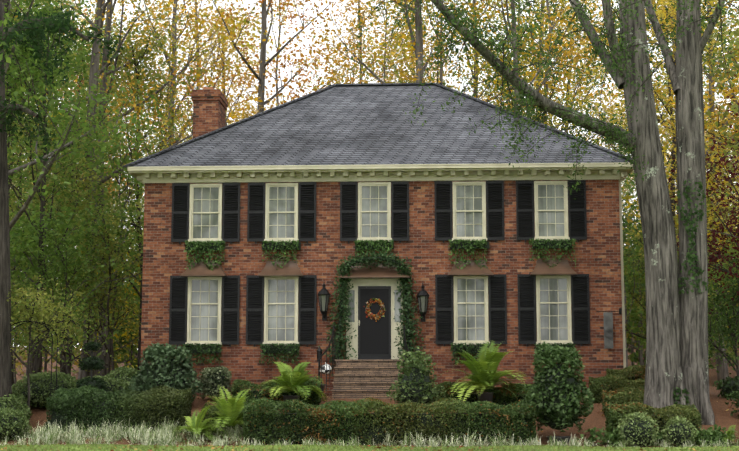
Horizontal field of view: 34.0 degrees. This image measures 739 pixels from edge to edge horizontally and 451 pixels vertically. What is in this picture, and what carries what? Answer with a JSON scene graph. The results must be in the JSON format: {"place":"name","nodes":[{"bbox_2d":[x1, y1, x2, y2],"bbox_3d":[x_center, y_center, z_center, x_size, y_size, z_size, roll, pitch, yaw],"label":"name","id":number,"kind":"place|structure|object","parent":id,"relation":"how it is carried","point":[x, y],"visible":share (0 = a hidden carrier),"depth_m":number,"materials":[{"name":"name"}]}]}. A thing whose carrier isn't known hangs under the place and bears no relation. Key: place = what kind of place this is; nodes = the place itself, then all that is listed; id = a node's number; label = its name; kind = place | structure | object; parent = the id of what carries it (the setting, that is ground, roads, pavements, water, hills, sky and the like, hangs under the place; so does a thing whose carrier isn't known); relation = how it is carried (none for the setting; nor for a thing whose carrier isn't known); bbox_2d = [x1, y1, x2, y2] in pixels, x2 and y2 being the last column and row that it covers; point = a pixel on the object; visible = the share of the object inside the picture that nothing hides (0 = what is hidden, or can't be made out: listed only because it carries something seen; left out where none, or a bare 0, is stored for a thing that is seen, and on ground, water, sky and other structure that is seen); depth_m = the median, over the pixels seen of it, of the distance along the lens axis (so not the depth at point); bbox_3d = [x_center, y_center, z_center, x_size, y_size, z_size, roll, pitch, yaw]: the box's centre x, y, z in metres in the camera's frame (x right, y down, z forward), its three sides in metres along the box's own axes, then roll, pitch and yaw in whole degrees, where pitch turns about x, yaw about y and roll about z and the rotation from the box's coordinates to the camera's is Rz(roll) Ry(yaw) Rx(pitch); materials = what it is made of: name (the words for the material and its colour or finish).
{"place":"outdoors","nodes":[
{"label":"outdoors","id":0,"kind":"place"},
{"bbox_2d":[311,384,325,398],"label":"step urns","id":1,"kind":"object","parent":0,"point":[322,387],"visible":0.06,"depth_m":31.08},
{"bbox_2d":[0,339,738,447],"bbox_3d":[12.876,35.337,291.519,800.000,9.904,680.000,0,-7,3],"label":"ground","id":2,"kind":"structure","parent":0,"point":[720,407],"depth_m":29.13,"materials":[{"name":"brown soil"}]},
{"bbox_2d":[11,321,57,418],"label":"garden arch","id":3,"kind":"structure","parent":2,"relation":"on","point":[52,349],"depth_m":29.40,"materials":[{"name":"black metal"}]},
{"bbox_2d":[0,0,89,401],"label":"tree trunk","id":4,"kind":"object","parent":2,"relation":"on","point":[5,337],"visible":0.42,"depth_m":29.12,"materials":[{"name":"brown plant"}]},
{"bbox_2d":[90,350,570,442],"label":"planter pots","id":5,"kind":"object","parent":2,"relation":"on","point":[486,396],"visible":0.44,"depth_m":29.55,"materials":[{"name":"grey"}]},
{"bbox_2d":[317,325,409,390],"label":"stair railings","id":6,"kind":"object","parent":2,"relation":"on","point":[333,355],"visible":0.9,"depth_m":32.20,"materials":[{"name":"black metal"}]},
{"bbox_2d":[319,362,331,373],"bbox_3d":[-1.181,3.830,32.450,0.340,0.325,0.331,0,-7,3],"label":"checker pumpkin","id":7,"kind":"object","parent":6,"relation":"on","point":[323,368],"visible":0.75,"depth_m":32.33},
{"bbox_2d":[331,359,403,398],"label":"stone steps","id":8,"kind":"structure","parent":2,"relation":"on","point":[363,378],"depth_m":32.10,"materials":[{"name":"brown stone"}]},
{"bbox_2d":[314,346,420,379],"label":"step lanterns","id":9,"kind":"object","parent":2,"relation":"on","point":[319,351],"visible":0.35,"depth_m":33.04,"materials":[{"name":"black metal"}]},
{"bbox_2d":[0,0,738,424],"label":"tree","id":10,"kind":"object","parent":2,"relation":"on","point":[676,339],"depth_m":28.83,"materials":[{"name":"grey plant"}]},
{"bbox_2d":[0,0,732,176],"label":"tree twigs","id":11,"kind":"object","parent":10,"relation":"attached to","point":[655,69],"visible":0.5,"depth_m":27.62,"materials":[{"name":"green plant"}]},
{"bbox_2d":[0,0,738,387],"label":"forest","id":12,"kind":"object","parent":2,"relation":"on","point":[568,74],"depth_m":54.03,"materials":[{"name":"green plant"}]},
{"bbox_2d":[0,238,738,446],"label":"shrub","id":13,"kind":"object","parent":2,"relation":"on","point":[556,400],"visible":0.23,"depth_m":27.51,"materials":[{"name":"green plant"}]},
{"bbox_2d":[0,414,738,447],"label":"liriope border","id":14,"kind":"object","parent":2,"relation":"on","point":[45,435],"visible":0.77,"depth_m":26.66,"materials":[{"name":"green plant"}]},
{"bbox_2d":[1,398,737,450],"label":"fallen leaves","id":15,"kind":"object","parent":2,"relation":"on","point":[212,447],"visible":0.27,"depth_m":25.27,"materials":[{"name":"orange plant"}]},
{"bbox_2d":[2,0,738,419],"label":"tree","id":16,"kind":"object","parent":2,"relation":"on","point":[110,228],"depth_m":37.75,"materials":[{"name":"green plant"}]},
{"bbox_2d":[140,179,623,395],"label":"house walls","id":17,"kind":"structure","parent":2,"relation":"on","point":[597,254],"depth_m":34.00,"materials":[{"name":"brick"}]},
{"bbox_2d":[191,89,227,137],"bbox_3d":[-5.283,-2.200,39.714,0.980,4.300,1.560,0,-7,3],"label":"chimney","id":18,"kind":"object","parent":17,"relation":"on","point":[210,106],"visible":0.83,"depth_m":39.20,"materials":[{"name":"brick"}]},
{"bbox_2d":[317,282,428,321],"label":"wall lanterns","id":19,"kind":"object","parent":17,"relation":"attached to","point":[324,291],"visible":0.85,"depth_m":33.69,"materials":[{"name":"black metal"}]},
{"bbox_2d":[319,295,427,311],"bbox_3d":[0.107,2.186,33.722,3.060,0.475,0.251,0,-7,3],"label":"lantern glass","id":20,"kind":"object","parent":19,"relation":"attached to","point":[324,298],"visible":0.68,"depth_m":33.67,"materials":[{"name":"grey"}]},
{"bbox_2d":[336,257,410,358],"bbox_3d":[0.112,2.351,33.622,2.102,2.959,0.280,0,-7,3],"label":"vine","id":21,"kind":"object","parent":17,"relation":"attached to","point":[363,259],"visible":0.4,"depth_m":33.66,"materials":[{"name":"green plant"}]},
{"bbox_2d":[126,85,629,167],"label":"roof","id":22,"kind":"structure","parent":17,"relation":"on","point":[353,125],"depth_m":35.83,"materials":[{"name":"grey stone"}]},
{"bbox_2d":[180,259,576,278],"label":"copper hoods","id":23,"kind":"object","parent":17,"relation":"attached to","point":[291,268],"visible":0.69,"depth_m":33.84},
{"bbox_2d":[185,181,572,358],"bbox_3d":[0.236,1.262,34.013,10.830,5.010,0.105,0,-7,3],"label":"window trim","id":24,"kind":"structure","parent":17,"relation":"in","point":[392,283],"depth_m":34.02,"materials":[{"name":"beige wood"}]},
{"bbox_2d":[360,289,388,353],"bbox_3d":[0.140,2.685,33.828,0.800,1.820,0.006,0,-7,3],"label":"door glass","id":25,"kind":"object","parent":24,"relation":"attached to","point":[374,336],"visible":1,"depth_m":33.81,"materials":[{"name":"black"}]},
{"bbox_2d":[191,185,567,340],"bbox_3d":[0.237,1.052,34.061,10.570,4.380,0.046,0,-7,3],"label":"window glass","id":26,"kind":"object","parent":24,"relation":"in","point":[464,200],"visible":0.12,"depth_m":34.08,"materials":[{"name":"glass"}]},
{"bbox_2d":[169,180,590,358],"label":"shutters","id":27,"kind":"object","parent":17,"relation":"attached to","point":[580,292],"visible":0.96,"depth_m":34.07,"materials":[{"name":"black wood"}]},
{"bbox_2d":[127,162,633,184],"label":"cornice","id":28,"kind":"structure","parent":17,"relation":"attached to","point":[353,173],"depth_m":34.18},
{"bbox_2d":[122,83,631,166],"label":"roof ridge caps","id":29,"kind":"object","parent":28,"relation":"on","point":[363,84],"visible":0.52,"depth_m":37.55,"materials":[{"name":"grey stone"}]},
{"bbox_2d":[596,309,621,313],"bbox_3d":[6.652,2.393,33.544,0.720,0.150,0.132,0,-7,3],"label":"flag pole","id":30,"kind":"object","parent":17,"relation":"attached to","point":[620,311],"visible":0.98,"depth_m":33.49,"materials":[{"name":"black metal"}]},
{"bbox_2d":[604,312,612,347],"bbox_3d":[6.615,2.897,33.428,0.250,1.000,0.040,0,-7,3],"label":"garden flag","id":31,"kind":"object","parent":30,"relation":"hanging from","point":[608,329],"visible":1,"depth_m":33.43,"materials":[{"name":"fabric"}]},
{"bbox_2d":[619,173,625,367],"bbox_3d":[7.089,1.637,33.669,0.070,6.180,0.570,0,-7,3],"label":"downspout","id":32,"kind":"object","parent":17,"relation":"attached to","point":[622,273],"visible":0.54,"depth_m":33.89,"materials":[{"name":"metal"}]},
{"bbox_2d":[0,444,738,450],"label":"lawn grass","id":33,"kind":"structure","parent":0,"point":[94,447],"depth_m":25.07,"materials":[{"name":"green plant"}]},
{"bbox_2d":[5,0,738,349],"label":"sky","id":34,"kind":"structure","parent":0,"point":[330,24],"materials":[{"name":"white"}]}
]}

